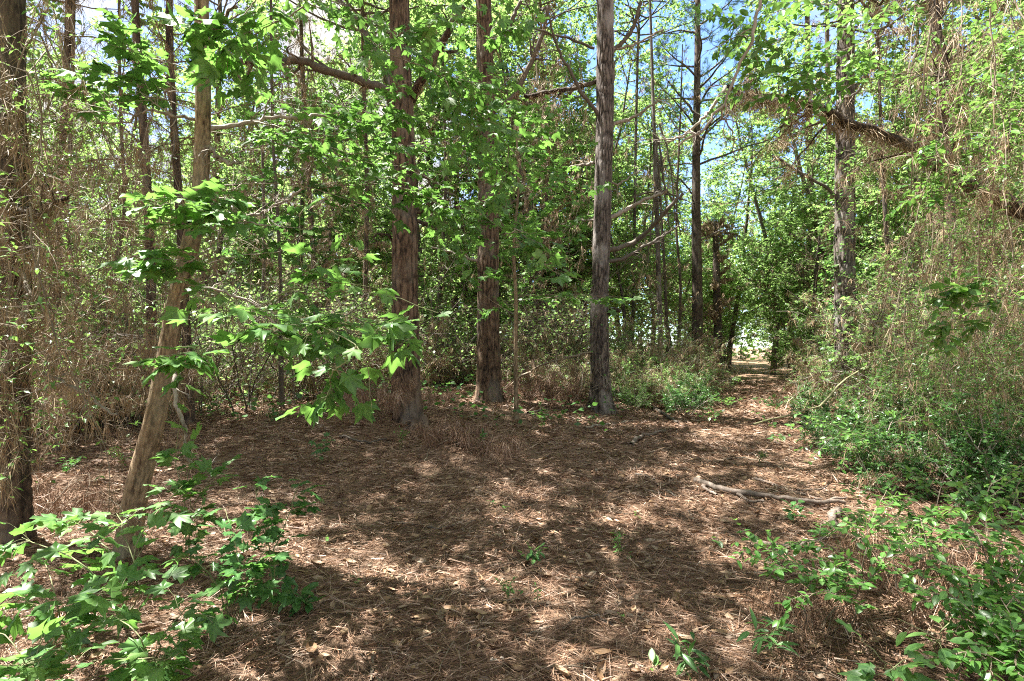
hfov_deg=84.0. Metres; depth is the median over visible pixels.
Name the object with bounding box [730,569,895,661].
needle clump
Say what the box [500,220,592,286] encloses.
gum branch
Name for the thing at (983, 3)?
broadleaf tree
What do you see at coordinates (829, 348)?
leafy shrub
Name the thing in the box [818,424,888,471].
leafy shrub
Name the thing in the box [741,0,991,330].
thin tree
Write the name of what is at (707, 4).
sky
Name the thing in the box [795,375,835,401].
leafy shrub
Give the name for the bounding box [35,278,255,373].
bare thicket
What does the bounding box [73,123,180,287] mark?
broadleaf tree
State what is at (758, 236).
broadleaf tree
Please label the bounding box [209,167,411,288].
gum branch
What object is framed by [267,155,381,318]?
broadleaf tree
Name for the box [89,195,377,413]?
bare thicket
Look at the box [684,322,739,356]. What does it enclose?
leafy shrub
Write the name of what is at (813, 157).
broadleaf tree
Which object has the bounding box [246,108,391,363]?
broadleaf tree
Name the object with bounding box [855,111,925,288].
broadleaf tree
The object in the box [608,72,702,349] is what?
broadleaf tree
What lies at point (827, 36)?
thin tree
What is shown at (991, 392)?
vine curtain
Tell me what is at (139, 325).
bare thicket
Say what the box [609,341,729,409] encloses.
brush tangle
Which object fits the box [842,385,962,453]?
leafy shrub
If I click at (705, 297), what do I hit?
broadleaf tree
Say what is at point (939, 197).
privet branch
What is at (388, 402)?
needle clump
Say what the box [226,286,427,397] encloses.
brush tangle
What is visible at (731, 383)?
seedling
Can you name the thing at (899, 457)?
needle clump
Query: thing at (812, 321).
brush tangle
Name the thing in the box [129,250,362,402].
bare thicket
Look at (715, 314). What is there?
thin tree
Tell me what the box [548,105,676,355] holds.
broadleaf tree
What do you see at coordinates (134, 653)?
maple sapling
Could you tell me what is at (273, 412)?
seedling
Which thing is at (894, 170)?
broadleaf tree
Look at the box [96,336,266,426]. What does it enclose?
brush tangle
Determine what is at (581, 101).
broadleaf tree
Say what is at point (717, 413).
seedling
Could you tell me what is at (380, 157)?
broadleaf tree
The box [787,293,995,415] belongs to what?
brush tangle
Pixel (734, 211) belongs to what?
broadleaf tree
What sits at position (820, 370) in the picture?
leafy shrub
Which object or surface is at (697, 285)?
pine tree
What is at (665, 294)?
thin tree
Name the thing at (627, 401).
leafy shrub
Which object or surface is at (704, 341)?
brush tangle
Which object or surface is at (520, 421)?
ground cover
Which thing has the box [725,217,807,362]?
broadleaf tree
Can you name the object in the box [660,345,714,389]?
leafy shrub
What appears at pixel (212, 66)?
gum branch
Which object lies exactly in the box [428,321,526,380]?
brush tangle
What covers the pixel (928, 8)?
thin tree
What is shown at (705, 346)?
leafy shrub
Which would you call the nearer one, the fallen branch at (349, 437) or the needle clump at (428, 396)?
the fallen branch at (349, 437)
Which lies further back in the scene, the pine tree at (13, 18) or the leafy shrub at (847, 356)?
the leafy shrub at (847, 356)
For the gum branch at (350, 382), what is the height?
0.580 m
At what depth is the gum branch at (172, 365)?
2.66 m
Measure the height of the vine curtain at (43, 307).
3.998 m
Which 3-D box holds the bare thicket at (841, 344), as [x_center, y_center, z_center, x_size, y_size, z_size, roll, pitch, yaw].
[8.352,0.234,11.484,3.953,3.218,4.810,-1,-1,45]
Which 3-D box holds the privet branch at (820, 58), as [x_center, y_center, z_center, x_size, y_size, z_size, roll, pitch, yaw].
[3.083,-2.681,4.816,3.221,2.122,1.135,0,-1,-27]
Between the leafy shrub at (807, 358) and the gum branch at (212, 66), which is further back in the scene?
the leafy shrub at (807, 358)
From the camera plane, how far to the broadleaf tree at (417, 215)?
30.19 m
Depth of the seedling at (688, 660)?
2.57 m
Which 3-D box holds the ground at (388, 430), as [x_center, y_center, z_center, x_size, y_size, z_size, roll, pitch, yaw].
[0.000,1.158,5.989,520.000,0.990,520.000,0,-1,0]
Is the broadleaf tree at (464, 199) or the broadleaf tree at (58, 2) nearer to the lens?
the broadleaf tree at (58, 2)
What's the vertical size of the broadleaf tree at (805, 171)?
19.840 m
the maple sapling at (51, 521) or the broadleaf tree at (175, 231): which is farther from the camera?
the broadleaf tree at (175, 231)
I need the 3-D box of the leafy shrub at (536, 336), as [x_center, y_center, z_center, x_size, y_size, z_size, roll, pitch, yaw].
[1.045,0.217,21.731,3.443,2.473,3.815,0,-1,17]
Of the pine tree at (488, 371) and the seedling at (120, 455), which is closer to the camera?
the seedling at (120, 455)
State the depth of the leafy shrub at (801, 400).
12.38 m
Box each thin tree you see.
[26,0,155,417]
[26,0,172,452]
[67,0,227,420]
[72,0,230,395]
[76,0,255,424]
[199,145,299,395]
[221,0,338,407]
[251,0,475,383]
[260,0,355,386]
[420,0,472,380]
[464,0,627,341]
[566,0,721,357]
[615,0,680,346]
[628,122,692,352]
[645,44,703,359]
[689,215,742,378]
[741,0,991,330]
[744,0,836,339]
[770,0,830,342]
[858,0,1021,341]
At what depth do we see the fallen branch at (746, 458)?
7.30 m
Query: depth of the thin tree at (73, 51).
9.52 m
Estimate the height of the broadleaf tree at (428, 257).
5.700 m
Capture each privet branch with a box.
[693,0,939,139]
[884,3,1023,220]
[920,260,1023,355]
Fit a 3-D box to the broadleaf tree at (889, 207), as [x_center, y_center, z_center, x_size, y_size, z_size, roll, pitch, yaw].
[13.841,-4.588,19.031,5.357,12.217,6.060,0,-1,-40]
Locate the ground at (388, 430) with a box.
[0,348,1023,680]
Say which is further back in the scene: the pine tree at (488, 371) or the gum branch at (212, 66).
the pine tree at (488, 371)
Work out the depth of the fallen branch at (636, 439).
9.07 m
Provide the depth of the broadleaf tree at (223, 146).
18.60 m
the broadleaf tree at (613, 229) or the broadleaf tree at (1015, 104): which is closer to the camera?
the broadleaf tree at (1015, 104)
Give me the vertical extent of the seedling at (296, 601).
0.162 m
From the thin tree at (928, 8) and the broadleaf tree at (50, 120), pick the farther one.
the broadleaf tree at (50, 120)
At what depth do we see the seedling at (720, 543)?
4.22 m
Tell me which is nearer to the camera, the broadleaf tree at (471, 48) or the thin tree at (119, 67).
the thin tree at (119, 67)
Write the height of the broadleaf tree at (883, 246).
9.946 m
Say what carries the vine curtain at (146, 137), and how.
hanging from the thin tree at (169, 43)
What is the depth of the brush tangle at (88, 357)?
8.14 m
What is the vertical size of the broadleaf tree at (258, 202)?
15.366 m
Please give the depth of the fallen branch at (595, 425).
10.04 m
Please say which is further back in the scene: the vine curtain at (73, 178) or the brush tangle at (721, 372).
the brush tangle at (721, 372)
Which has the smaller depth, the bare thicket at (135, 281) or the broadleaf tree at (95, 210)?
the bare thicket at (135, 281)
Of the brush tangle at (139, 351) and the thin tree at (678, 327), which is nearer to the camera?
the brush tangle at (139, 351)
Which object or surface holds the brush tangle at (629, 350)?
on the ground at (388, 430)
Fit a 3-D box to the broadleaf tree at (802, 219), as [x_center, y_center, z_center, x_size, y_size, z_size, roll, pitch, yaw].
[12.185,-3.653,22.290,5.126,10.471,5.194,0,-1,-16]
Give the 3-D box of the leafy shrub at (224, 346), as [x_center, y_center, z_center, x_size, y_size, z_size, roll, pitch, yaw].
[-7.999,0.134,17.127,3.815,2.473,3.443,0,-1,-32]
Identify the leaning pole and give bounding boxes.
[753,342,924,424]
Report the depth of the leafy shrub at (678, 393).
12.12 m
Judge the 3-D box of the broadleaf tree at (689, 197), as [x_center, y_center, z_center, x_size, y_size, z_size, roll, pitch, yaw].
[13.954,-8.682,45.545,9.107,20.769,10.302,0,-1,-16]
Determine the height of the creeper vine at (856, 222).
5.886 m
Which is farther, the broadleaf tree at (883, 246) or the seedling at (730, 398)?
the broadleaf tree at (883, 246)
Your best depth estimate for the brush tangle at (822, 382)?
9.71 m
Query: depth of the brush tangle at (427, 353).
14.14 m
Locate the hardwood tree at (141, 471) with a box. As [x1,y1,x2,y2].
[68,0,476,560]
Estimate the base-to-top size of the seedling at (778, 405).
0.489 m
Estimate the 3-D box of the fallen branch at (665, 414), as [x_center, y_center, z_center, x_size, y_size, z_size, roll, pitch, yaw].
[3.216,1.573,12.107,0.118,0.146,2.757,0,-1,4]
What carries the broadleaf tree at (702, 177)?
on the ground at (388, 430)
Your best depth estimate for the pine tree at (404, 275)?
8.49 m
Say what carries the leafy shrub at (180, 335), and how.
on the ground at (388, 430)
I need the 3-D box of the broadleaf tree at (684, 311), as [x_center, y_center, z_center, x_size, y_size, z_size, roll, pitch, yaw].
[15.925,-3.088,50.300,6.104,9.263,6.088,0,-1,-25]
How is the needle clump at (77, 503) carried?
on the ground at (388, 430)
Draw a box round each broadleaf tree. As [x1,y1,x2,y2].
[26,0,154,307]
[26,0,162,249]
[26,56,138,285]
[27,50,93,300]
[27,101,109,328]
[27,129,103,270]
[34,0,194,306]
[55,149,115,288]
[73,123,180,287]
[76,125,202,328]
[77,95,276,350]
[99,0,306,348]
[100,152,227,293]
[128,29,323,372]
[150,94,240,346]
[189,96,303,329]
[199,128,324,347]
[200,0,423,333]
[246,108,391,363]
[257,31,392,312]
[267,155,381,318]
[284,160,391,316]
[288,0,502,306]
[297,67,442,319]
[322,0,475,296]
[342,0,524,346]
[369,107,469,331]
[378,214,477,383]
[380,0,538,351]
[386,167,460,345]
[412,0,634,346]
[420,41,591,333]
[432,67,595,343]
[434,176,543,344]
[435,0,593,380]
[443,0,636,368]
[469,0,671,364]
[500,89,594,312]
[502,89,641,349]
[546,133,645,330]
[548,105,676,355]
[556,18,686,342]
[559,147,677,355]
[587,68,691,360]
[587,178,720,354]
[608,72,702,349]
[612,120,712,318]
[629,112,733,346]
[629,203,748,351]
[637,102,756,293]
[662,261,712,345]
[668,192,764,344]
[671,261,748,356]
[671,267,741,355]
[676,126,793,365]
[680,180,761,347]
[684,42,826,374]
[687,75,804,371]
[705,294,752,359]
[714,0,920,363]
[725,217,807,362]
[730,113,833,372]
[731,156,834,357]
[734,115,875,361]
[748,170,819,367]
[748,220,825,365]
[751,241,803,347]
[756,253,801,362]
[759,127,870,322]
[781,219,833,352]
[785,0,1011,285]
[790,139,896,340]
[796,106,923,316]
[800,188,922,339]
[807,0,1021,299]
[807,43,1023,314]
[815,14,1006,349]
[820,0,1023,314]
[831,11,999,298]
[855,0,1023,322]
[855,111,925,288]
[859,0,1023,263]
[942,11,1023,291]
[962,83,1022,296]
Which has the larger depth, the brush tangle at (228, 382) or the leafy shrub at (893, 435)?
the brush tangle at (228, 382)
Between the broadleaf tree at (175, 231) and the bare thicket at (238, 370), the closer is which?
the bare thicket at (238, 370)
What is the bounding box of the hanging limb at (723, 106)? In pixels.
[671,0,766,160]
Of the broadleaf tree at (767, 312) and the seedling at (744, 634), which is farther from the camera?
the broadleaf tree at (767, 312)
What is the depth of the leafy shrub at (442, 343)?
17.21 m
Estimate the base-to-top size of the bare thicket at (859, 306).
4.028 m
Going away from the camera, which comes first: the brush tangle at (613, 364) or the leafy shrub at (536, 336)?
the brush tangle at (613, 364)
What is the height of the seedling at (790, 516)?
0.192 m
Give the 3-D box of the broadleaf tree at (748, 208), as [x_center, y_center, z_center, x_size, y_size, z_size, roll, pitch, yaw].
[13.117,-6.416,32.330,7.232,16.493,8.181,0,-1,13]
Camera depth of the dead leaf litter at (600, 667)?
3.68 m
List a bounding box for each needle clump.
[31,466,120,529]
[310,367,429,417]
[389,384,459,407]
[407,415,498,452]
[469,424,530,465]
[499,375,582,402]
[509,357,589,410]
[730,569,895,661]
[818,496,1023,673]
[840,413,1023,496]
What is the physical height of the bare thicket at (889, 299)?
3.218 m
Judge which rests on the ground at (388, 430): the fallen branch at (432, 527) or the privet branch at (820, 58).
the fallen branch at (432, 527)
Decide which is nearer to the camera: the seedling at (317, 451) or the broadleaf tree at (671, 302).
the seedling at (317, 451)
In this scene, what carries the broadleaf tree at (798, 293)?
on the ground at (388, 430)
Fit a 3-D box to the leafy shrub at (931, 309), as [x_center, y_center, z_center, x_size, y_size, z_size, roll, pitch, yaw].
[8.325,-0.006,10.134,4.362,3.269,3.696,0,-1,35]
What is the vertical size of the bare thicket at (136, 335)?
4.475 m
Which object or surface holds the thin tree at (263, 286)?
on the ground at (388, 430)
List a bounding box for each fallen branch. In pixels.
[339,435,389,443]
[368,652,375,680]
[401,520,474,528]
[503,351,591,389]
[527,408,569,413]
[555,614,612,630]
[583,420,629,427]
[629,429,666,445]
[651,407,678,422]
[693,477,846,505]
[707,457,781,469]
[749,477,829,499]
[755,534,834,548]
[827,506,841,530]
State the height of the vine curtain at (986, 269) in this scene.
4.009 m
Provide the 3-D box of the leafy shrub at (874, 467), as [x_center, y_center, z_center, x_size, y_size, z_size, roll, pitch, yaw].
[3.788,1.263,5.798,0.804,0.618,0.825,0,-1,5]
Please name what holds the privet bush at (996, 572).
on the ground at (388, 430)
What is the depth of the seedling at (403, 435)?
6.90 m
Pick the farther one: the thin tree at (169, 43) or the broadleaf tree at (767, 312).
the broadleaf tree at (767, 312)
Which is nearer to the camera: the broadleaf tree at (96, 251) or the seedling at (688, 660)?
the seedling at (688, 660)
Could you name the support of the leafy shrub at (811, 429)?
on the ground at (388, 430)
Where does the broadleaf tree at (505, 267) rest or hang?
on the ground at (388, 430)
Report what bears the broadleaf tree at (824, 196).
on the ground at (388, 430)
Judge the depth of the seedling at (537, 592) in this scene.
3.24 m
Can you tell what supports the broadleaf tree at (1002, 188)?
on the ground at (388, 430)
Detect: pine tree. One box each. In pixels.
[0,0,117,545]
[181,0,485,430]
[431,0,560,403]
[524,0,693,414]
[638,0,794,357]
[738,0,897,396]
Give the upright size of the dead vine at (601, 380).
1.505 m
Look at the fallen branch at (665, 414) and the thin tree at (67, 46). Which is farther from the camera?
the fallen branch at (665, 414)
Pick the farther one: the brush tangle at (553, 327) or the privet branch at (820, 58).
the brush tangle at (553, 327)
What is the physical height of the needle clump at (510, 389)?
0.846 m
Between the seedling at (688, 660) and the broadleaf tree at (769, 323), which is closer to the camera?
the seedling at (688, 660)
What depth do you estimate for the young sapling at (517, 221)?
9.66 m
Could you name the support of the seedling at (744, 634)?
on the ground at (388, 430)
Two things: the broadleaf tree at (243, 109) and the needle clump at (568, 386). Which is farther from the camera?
the broadleaf tree at (243, 109)
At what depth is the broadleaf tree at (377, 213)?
20.40 m
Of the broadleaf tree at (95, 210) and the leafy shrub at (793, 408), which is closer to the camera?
the leafy shrub at (793, 408)
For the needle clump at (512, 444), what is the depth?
6.82 m
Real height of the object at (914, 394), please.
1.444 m
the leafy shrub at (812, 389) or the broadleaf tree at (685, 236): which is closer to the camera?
the leafy shrub at (812, 389)
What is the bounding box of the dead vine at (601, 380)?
[573,342,628,415]
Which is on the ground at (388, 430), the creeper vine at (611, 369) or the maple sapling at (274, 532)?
the maple sapling at (274, 532)
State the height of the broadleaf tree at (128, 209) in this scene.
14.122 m
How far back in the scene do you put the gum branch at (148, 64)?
3.96 m
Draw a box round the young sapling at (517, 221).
[424,87,641,418]
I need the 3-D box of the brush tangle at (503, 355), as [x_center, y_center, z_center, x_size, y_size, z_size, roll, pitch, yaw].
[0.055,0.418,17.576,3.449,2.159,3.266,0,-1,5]
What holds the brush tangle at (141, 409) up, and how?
on the ground at (388, 430)
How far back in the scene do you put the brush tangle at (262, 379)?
14.46 m
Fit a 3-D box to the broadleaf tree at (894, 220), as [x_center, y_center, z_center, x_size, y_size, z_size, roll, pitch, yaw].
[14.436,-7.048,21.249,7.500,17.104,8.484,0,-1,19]
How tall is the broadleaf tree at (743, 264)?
16.493 m
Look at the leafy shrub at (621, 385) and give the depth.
13.72 m
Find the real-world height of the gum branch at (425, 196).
1.559 m
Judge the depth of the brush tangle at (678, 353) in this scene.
15.79 m
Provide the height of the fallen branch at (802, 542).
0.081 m
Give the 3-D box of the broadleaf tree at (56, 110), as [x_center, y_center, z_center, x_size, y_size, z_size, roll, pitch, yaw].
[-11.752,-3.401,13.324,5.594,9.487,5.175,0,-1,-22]
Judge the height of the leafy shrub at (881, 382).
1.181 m
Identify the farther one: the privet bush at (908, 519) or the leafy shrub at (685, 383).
the leafy shrub at (685, 383)
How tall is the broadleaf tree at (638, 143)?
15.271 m
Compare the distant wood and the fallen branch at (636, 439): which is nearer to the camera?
the fallen branch at (636, 439)
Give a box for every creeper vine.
[583,305,616,401]
[818,169,872,401]
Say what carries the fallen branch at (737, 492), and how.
on the ground at (388, 430)
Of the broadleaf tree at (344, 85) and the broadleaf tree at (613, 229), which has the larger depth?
the broadleaf tree at (613, 229)
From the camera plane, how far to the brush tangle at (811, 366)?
9.94 m
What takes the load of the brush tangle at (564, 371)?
on the ground at (388, 430)
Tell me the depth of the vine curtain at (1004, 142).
4.90 m
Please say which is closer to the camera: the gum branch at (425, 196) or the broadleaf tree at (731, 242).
the gum branch at (425, 196)
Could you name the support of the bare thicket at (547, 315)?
on the ground at (388, 430)
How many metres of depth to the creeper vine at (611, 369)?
11.87 m
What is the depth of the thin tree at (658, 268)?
20.01 m
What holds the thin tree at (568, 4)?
on the ground at (388, 430)
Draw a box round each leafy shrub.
[94,294,248,385]
[181,306,291,381]
[383,319,464,383]
[422,321,476,374]
[505,314,587,376]
[570,315,665,357]
[610,368,652,404]
[611,378,667,410]
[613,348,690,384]
[646,370,705,407]
[656,369,719,414]
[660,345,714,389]
[666,363,740,402]
[675,325,730,353]
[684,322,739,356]
[756,335,791,361]
[760,321,826,361]
[770,306,824,354]
[771,288,832,372]
[783,290,881,371]
[785,393,841,425]
[786,376,838,412]
[794,350,820,382]
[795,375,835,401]
[796,408,852,444]
[802,328,861,390]
[809,399,853,430]
[810,419,860,456]
[811,362,832,387]
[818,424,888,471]
[819,352,880,403]
[820,288,926,353]
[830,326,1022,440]
[832,381,903,431]
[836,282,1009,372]
[836,431,932,499]
[839,263,1023,388]
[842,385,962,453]
[845,364,934,415]
[859,263,1019,343]
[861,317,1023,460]
[862,403,989,479]
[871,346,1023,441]
[886,399,1023,515]
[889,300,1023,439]
[925,386,1023,506]
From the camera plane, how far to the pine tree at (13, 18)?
4.10 m
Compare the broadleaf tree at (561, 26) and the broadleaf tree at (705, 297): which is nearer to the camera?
the broadleaf tree at (561, 26)
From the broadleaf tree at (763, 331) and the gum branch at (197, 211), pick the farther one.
the broadleaf tree at (763, 331)
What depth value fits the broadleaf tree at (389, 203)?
23.99 m
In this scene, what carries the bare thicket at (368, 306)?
on the ground at (388, 430)
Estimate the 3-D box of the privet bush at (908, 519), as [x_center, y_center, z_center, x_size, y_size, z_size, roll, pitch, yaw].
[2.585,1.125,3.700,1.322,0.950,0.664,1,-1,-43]
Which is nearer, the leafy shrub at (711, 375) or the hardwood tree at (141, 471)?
the hardwood tree at (141, 471)
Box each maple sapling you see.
[0,479,195,636]
[0,558,143,673]
[0,602,118,680]
[62,579,237,680]
[150,403,241,556]
[163,508,296,630]
[232,475,324,613]
[835,618,935,680]
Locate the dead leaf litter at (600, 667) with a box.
[0,387,1023,680]
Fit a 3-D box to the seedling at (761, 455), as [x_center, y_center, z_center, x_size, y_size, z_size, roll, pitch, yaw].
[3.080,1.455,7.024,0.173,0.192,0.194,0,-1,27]
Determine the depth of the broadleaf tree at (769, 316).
28.20 m
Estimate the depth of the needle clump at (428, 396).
10.94 m
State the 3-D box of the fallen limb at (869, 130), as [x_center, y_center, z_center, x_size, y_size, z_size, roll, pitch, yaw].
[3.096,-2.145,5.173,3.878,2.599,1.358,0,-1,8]
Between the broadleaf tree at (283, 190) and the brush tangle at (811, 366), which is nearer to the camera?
the brush tangle at (811, 366)
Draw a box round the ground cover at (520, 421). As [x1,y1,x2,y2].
[141,351,904,432]
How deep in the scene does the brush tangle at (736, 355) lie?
25.49 m
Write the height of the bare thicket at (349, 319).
4.475 m
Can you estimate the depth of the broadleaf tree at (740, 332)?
42.46 m
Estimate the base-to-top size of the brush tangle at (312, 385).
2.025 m
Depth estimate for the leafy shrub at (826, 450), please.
7.56 m
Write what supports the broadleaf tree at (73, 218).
on the ground at (388, 430)
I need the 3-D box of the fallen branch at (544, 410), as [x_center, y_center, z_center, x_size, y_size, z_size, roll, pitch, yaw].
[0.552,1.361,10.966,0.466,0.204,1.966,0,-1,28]
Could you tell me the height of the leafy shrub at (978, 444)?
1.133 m
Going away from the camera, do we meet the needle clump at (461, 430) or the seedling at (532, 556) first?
the seedling at (532, 556)
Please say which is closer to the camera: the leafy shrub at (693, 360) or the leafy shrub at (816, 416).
the leafy shrub at (816, 416)
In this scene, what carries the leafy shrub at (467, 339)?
on the ground at (388, 430)
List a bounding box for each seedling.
[56,456,85,472]
[107,447,131,469]
[266,408,278,425]
[276,582,325,617]
[308,432,337,460]
[364,379,379,417]
[393,426,409,446]
[477,428,486,442]
[495,577,524,601]
[519,542,547,564]
[529,404,557,425]
[533,582,540,600]
[609,531,632,558]
[648,648,660,670]
[663,621,710,680]
[686,407,724,422]
[709,392,742,407]
[712,536,722,548]
[723,380,737,389]
[736,607,799,656]
[752,394,797,413]
[755,451,767,465]
[781,499,812,521]
[896,615,974,669]
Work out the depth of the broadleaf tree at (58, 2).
10.47 m
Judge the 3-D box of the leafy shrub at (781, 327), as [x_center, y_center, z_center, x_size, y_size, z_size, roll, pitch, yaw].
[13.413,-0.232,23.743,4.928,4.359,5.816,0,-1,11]
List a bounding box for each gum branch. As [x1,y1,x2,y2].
[40,7,194,129]
[97,177,266,292]
[124,306,348,397]
[152,0,302,108]
[159,197,452,373]
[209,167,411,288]
[211,61,419,201]
[222,100,523,278]
[275,304,425,429]
[282,0,562,225]
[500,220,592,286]
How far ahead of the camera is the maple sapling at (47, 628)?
1.96 m
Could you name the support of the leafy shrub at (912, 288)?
on the ground at (388, 430)
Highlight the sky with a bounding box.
[26,0,1023,348]
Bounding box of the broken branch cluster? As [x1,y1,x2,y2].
[633,123,691,262]
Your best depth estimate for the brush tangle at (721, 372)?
19.22 m
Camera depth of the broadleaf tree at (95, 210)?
46.71 m
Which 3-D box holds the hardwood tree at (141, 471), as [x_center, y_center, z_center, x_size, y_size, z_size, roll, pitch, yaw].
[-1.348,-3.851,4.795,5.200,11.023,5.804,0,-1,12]
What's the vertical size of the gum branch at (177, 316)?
0.873 m
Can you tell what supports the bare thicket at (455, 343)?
on the ground at (388, 430)
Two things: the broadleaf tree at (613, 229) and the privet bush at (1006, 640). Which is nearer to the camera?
the privet bush at (1006, 640)
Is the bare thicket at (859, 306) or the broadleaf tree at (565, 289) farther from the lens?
the broadleaf tree at (565, 289)
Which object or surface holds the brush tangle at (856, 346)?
on the ground at (388, 430)
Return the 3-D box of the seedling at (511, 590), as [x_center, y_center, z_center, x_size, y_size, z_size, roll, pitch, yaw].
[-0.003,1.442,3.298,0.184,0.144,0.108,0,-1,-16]
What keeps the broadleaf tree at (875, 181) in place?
on the ground at (388, 430)
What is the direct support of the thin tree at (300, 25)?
on the ground at (388, 430)
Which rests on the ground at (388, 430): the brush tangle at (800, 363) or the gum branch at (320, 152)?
the brush tangle at (800, 363)
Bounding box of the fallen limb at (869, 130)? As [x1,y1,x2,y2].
[641,0,1023,235]
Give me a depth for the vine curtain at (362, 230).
11.47 m
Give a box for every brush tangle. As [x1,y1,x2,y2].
[30,330,170,435]
[31,287,147,438]
[31,305,226,479]
[32,338,209,430]
[52,324,145,415]
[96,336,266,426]
[179,342,260,396]
[219,320,387,406]
[225,347,303,393]
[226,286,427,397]
[268,294,459,392]
[388,339,476,385]
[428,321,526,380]
[459,320,558,382]
[466,323,588,386]
[501,282,638,380]
[518,339,627,400]
[527,340,639,395]
[580,330,682,376]
[582,356,700,409]
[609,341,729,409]
[610,315,738,407]
[619,338,727,394]
[640,321,770,382]
[641,329,737,390]
[682,347,743,379]
[766,339,863,386]
[768,346,826,375]
[772,229,1023,435]
[774,219,1023,422]
[776,251,927,383]
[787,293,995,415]
[838,304,1023,447]
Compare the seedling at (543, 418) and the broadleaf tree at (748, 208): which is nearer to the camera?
the seedling at (543, 418)
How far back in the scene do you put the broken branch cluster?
19.53 m
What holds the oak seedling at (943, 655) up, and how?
on the ground at (388, 430)
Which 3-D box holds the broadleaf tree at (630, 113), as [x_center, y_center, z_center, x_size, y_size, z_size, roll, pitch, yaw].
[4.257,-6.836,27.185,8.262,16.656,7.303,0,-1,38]
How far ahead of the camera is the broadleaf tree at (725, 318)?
32.83 m
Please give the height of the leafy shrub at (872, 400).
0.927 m
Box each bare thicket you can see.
[31,186,268,433]
[31,190,230,401]
[32,228,266,441]
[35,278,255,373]
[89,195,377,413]
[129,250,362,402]
[199,211,464,406]
[265,267,471,394]
[371,250,569,386]
[455,228,652,381]
[462,276,641,387]
[533,277,693,371]
[611,310,731,370]
[785,218,1023,416]
[807,269,1008,396]
[810,249,1023,445]
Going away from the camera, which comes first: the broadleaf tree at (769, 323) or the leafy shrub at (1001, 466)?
the leafy shrub at (1001, 466)
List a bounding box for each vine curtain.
[0,0,271,549]
[26,0,206,457]
[47,66,301,418]
[172,27,384,261]
[418,0,714,336]
[799,0,1023,432]
[827,131,1023,465]
[859,114,997,381]
[863,298,1023,480]
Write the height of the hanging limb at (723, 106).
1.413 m
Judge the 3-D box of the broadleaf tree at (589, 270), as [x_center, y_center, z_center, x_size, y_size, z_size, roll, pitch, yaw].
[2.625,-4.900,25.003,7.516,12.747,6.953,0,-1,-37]
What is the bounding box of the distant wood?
[64,177,1019,362]
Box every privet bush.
[728,517,836,583]
[744,488,946,628]
[750,383,952,480]
[823,435,981,581]
[884,456,1023,637]
[922,583,1023,680]
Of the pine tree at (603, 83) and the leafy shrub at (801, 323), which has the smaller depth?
the pine tree at (603, 83)
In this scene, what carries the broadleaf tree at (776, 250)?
on the ground at (388, 430)
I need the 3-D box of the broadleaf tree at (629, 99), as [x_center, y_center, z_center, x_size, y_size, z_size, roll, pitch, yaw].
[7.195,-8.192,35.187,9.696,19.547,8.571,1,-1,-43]
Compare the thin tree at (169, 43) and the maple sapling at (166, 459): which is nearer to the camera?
the maple sapling at (166, 459)
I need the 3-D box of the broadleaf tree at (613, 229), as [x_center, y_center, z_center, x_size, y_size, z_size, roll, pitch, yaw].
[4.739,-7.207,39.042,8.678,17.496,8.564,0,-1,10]
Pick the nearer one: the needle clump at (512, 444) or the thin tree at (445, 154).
the needle clump at (512, 444)
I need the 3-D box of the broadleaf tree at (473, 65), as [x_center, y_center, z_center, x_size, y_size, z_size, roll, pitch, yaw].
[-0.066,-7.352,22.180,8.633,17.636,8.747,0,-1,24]
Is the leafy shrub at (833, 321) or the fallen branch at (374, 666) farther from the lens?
the leafy shrub at (833, 321)
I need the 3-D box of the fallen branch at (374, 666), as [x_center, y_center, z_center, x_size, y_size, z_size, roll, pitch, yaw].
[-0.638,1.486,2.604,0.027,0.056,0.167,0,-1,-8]
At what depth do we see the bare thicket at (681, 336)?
19.10 m
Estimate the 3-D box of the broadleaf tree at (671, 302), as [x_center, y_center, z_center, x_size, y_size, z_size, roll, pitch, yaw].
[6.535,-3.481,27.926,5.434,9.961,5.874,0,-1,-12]
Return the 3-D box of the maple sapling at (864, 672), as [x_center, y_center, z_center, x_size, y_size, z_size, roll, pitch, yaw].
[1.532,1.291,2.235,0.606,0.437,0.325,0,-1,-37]
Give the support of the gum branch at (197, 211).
attached to the hardwood tree at (141, 471)
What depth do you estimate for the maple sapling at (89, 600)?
2.20 m
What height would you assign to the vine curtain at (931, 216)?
4.962 m
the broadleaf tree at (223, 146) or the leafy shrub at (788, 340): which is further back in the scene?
the leafy shrub at (788, 340)
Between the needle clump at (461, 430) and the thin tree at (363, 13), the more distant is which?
the thin tree at (363, 13)
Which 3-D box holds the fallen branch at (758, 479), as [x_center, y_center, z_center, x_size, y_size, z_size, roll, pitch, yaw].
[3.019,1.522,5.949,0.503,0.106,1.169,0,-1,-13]
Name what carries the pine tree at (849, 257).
on the ground at (388, 430)

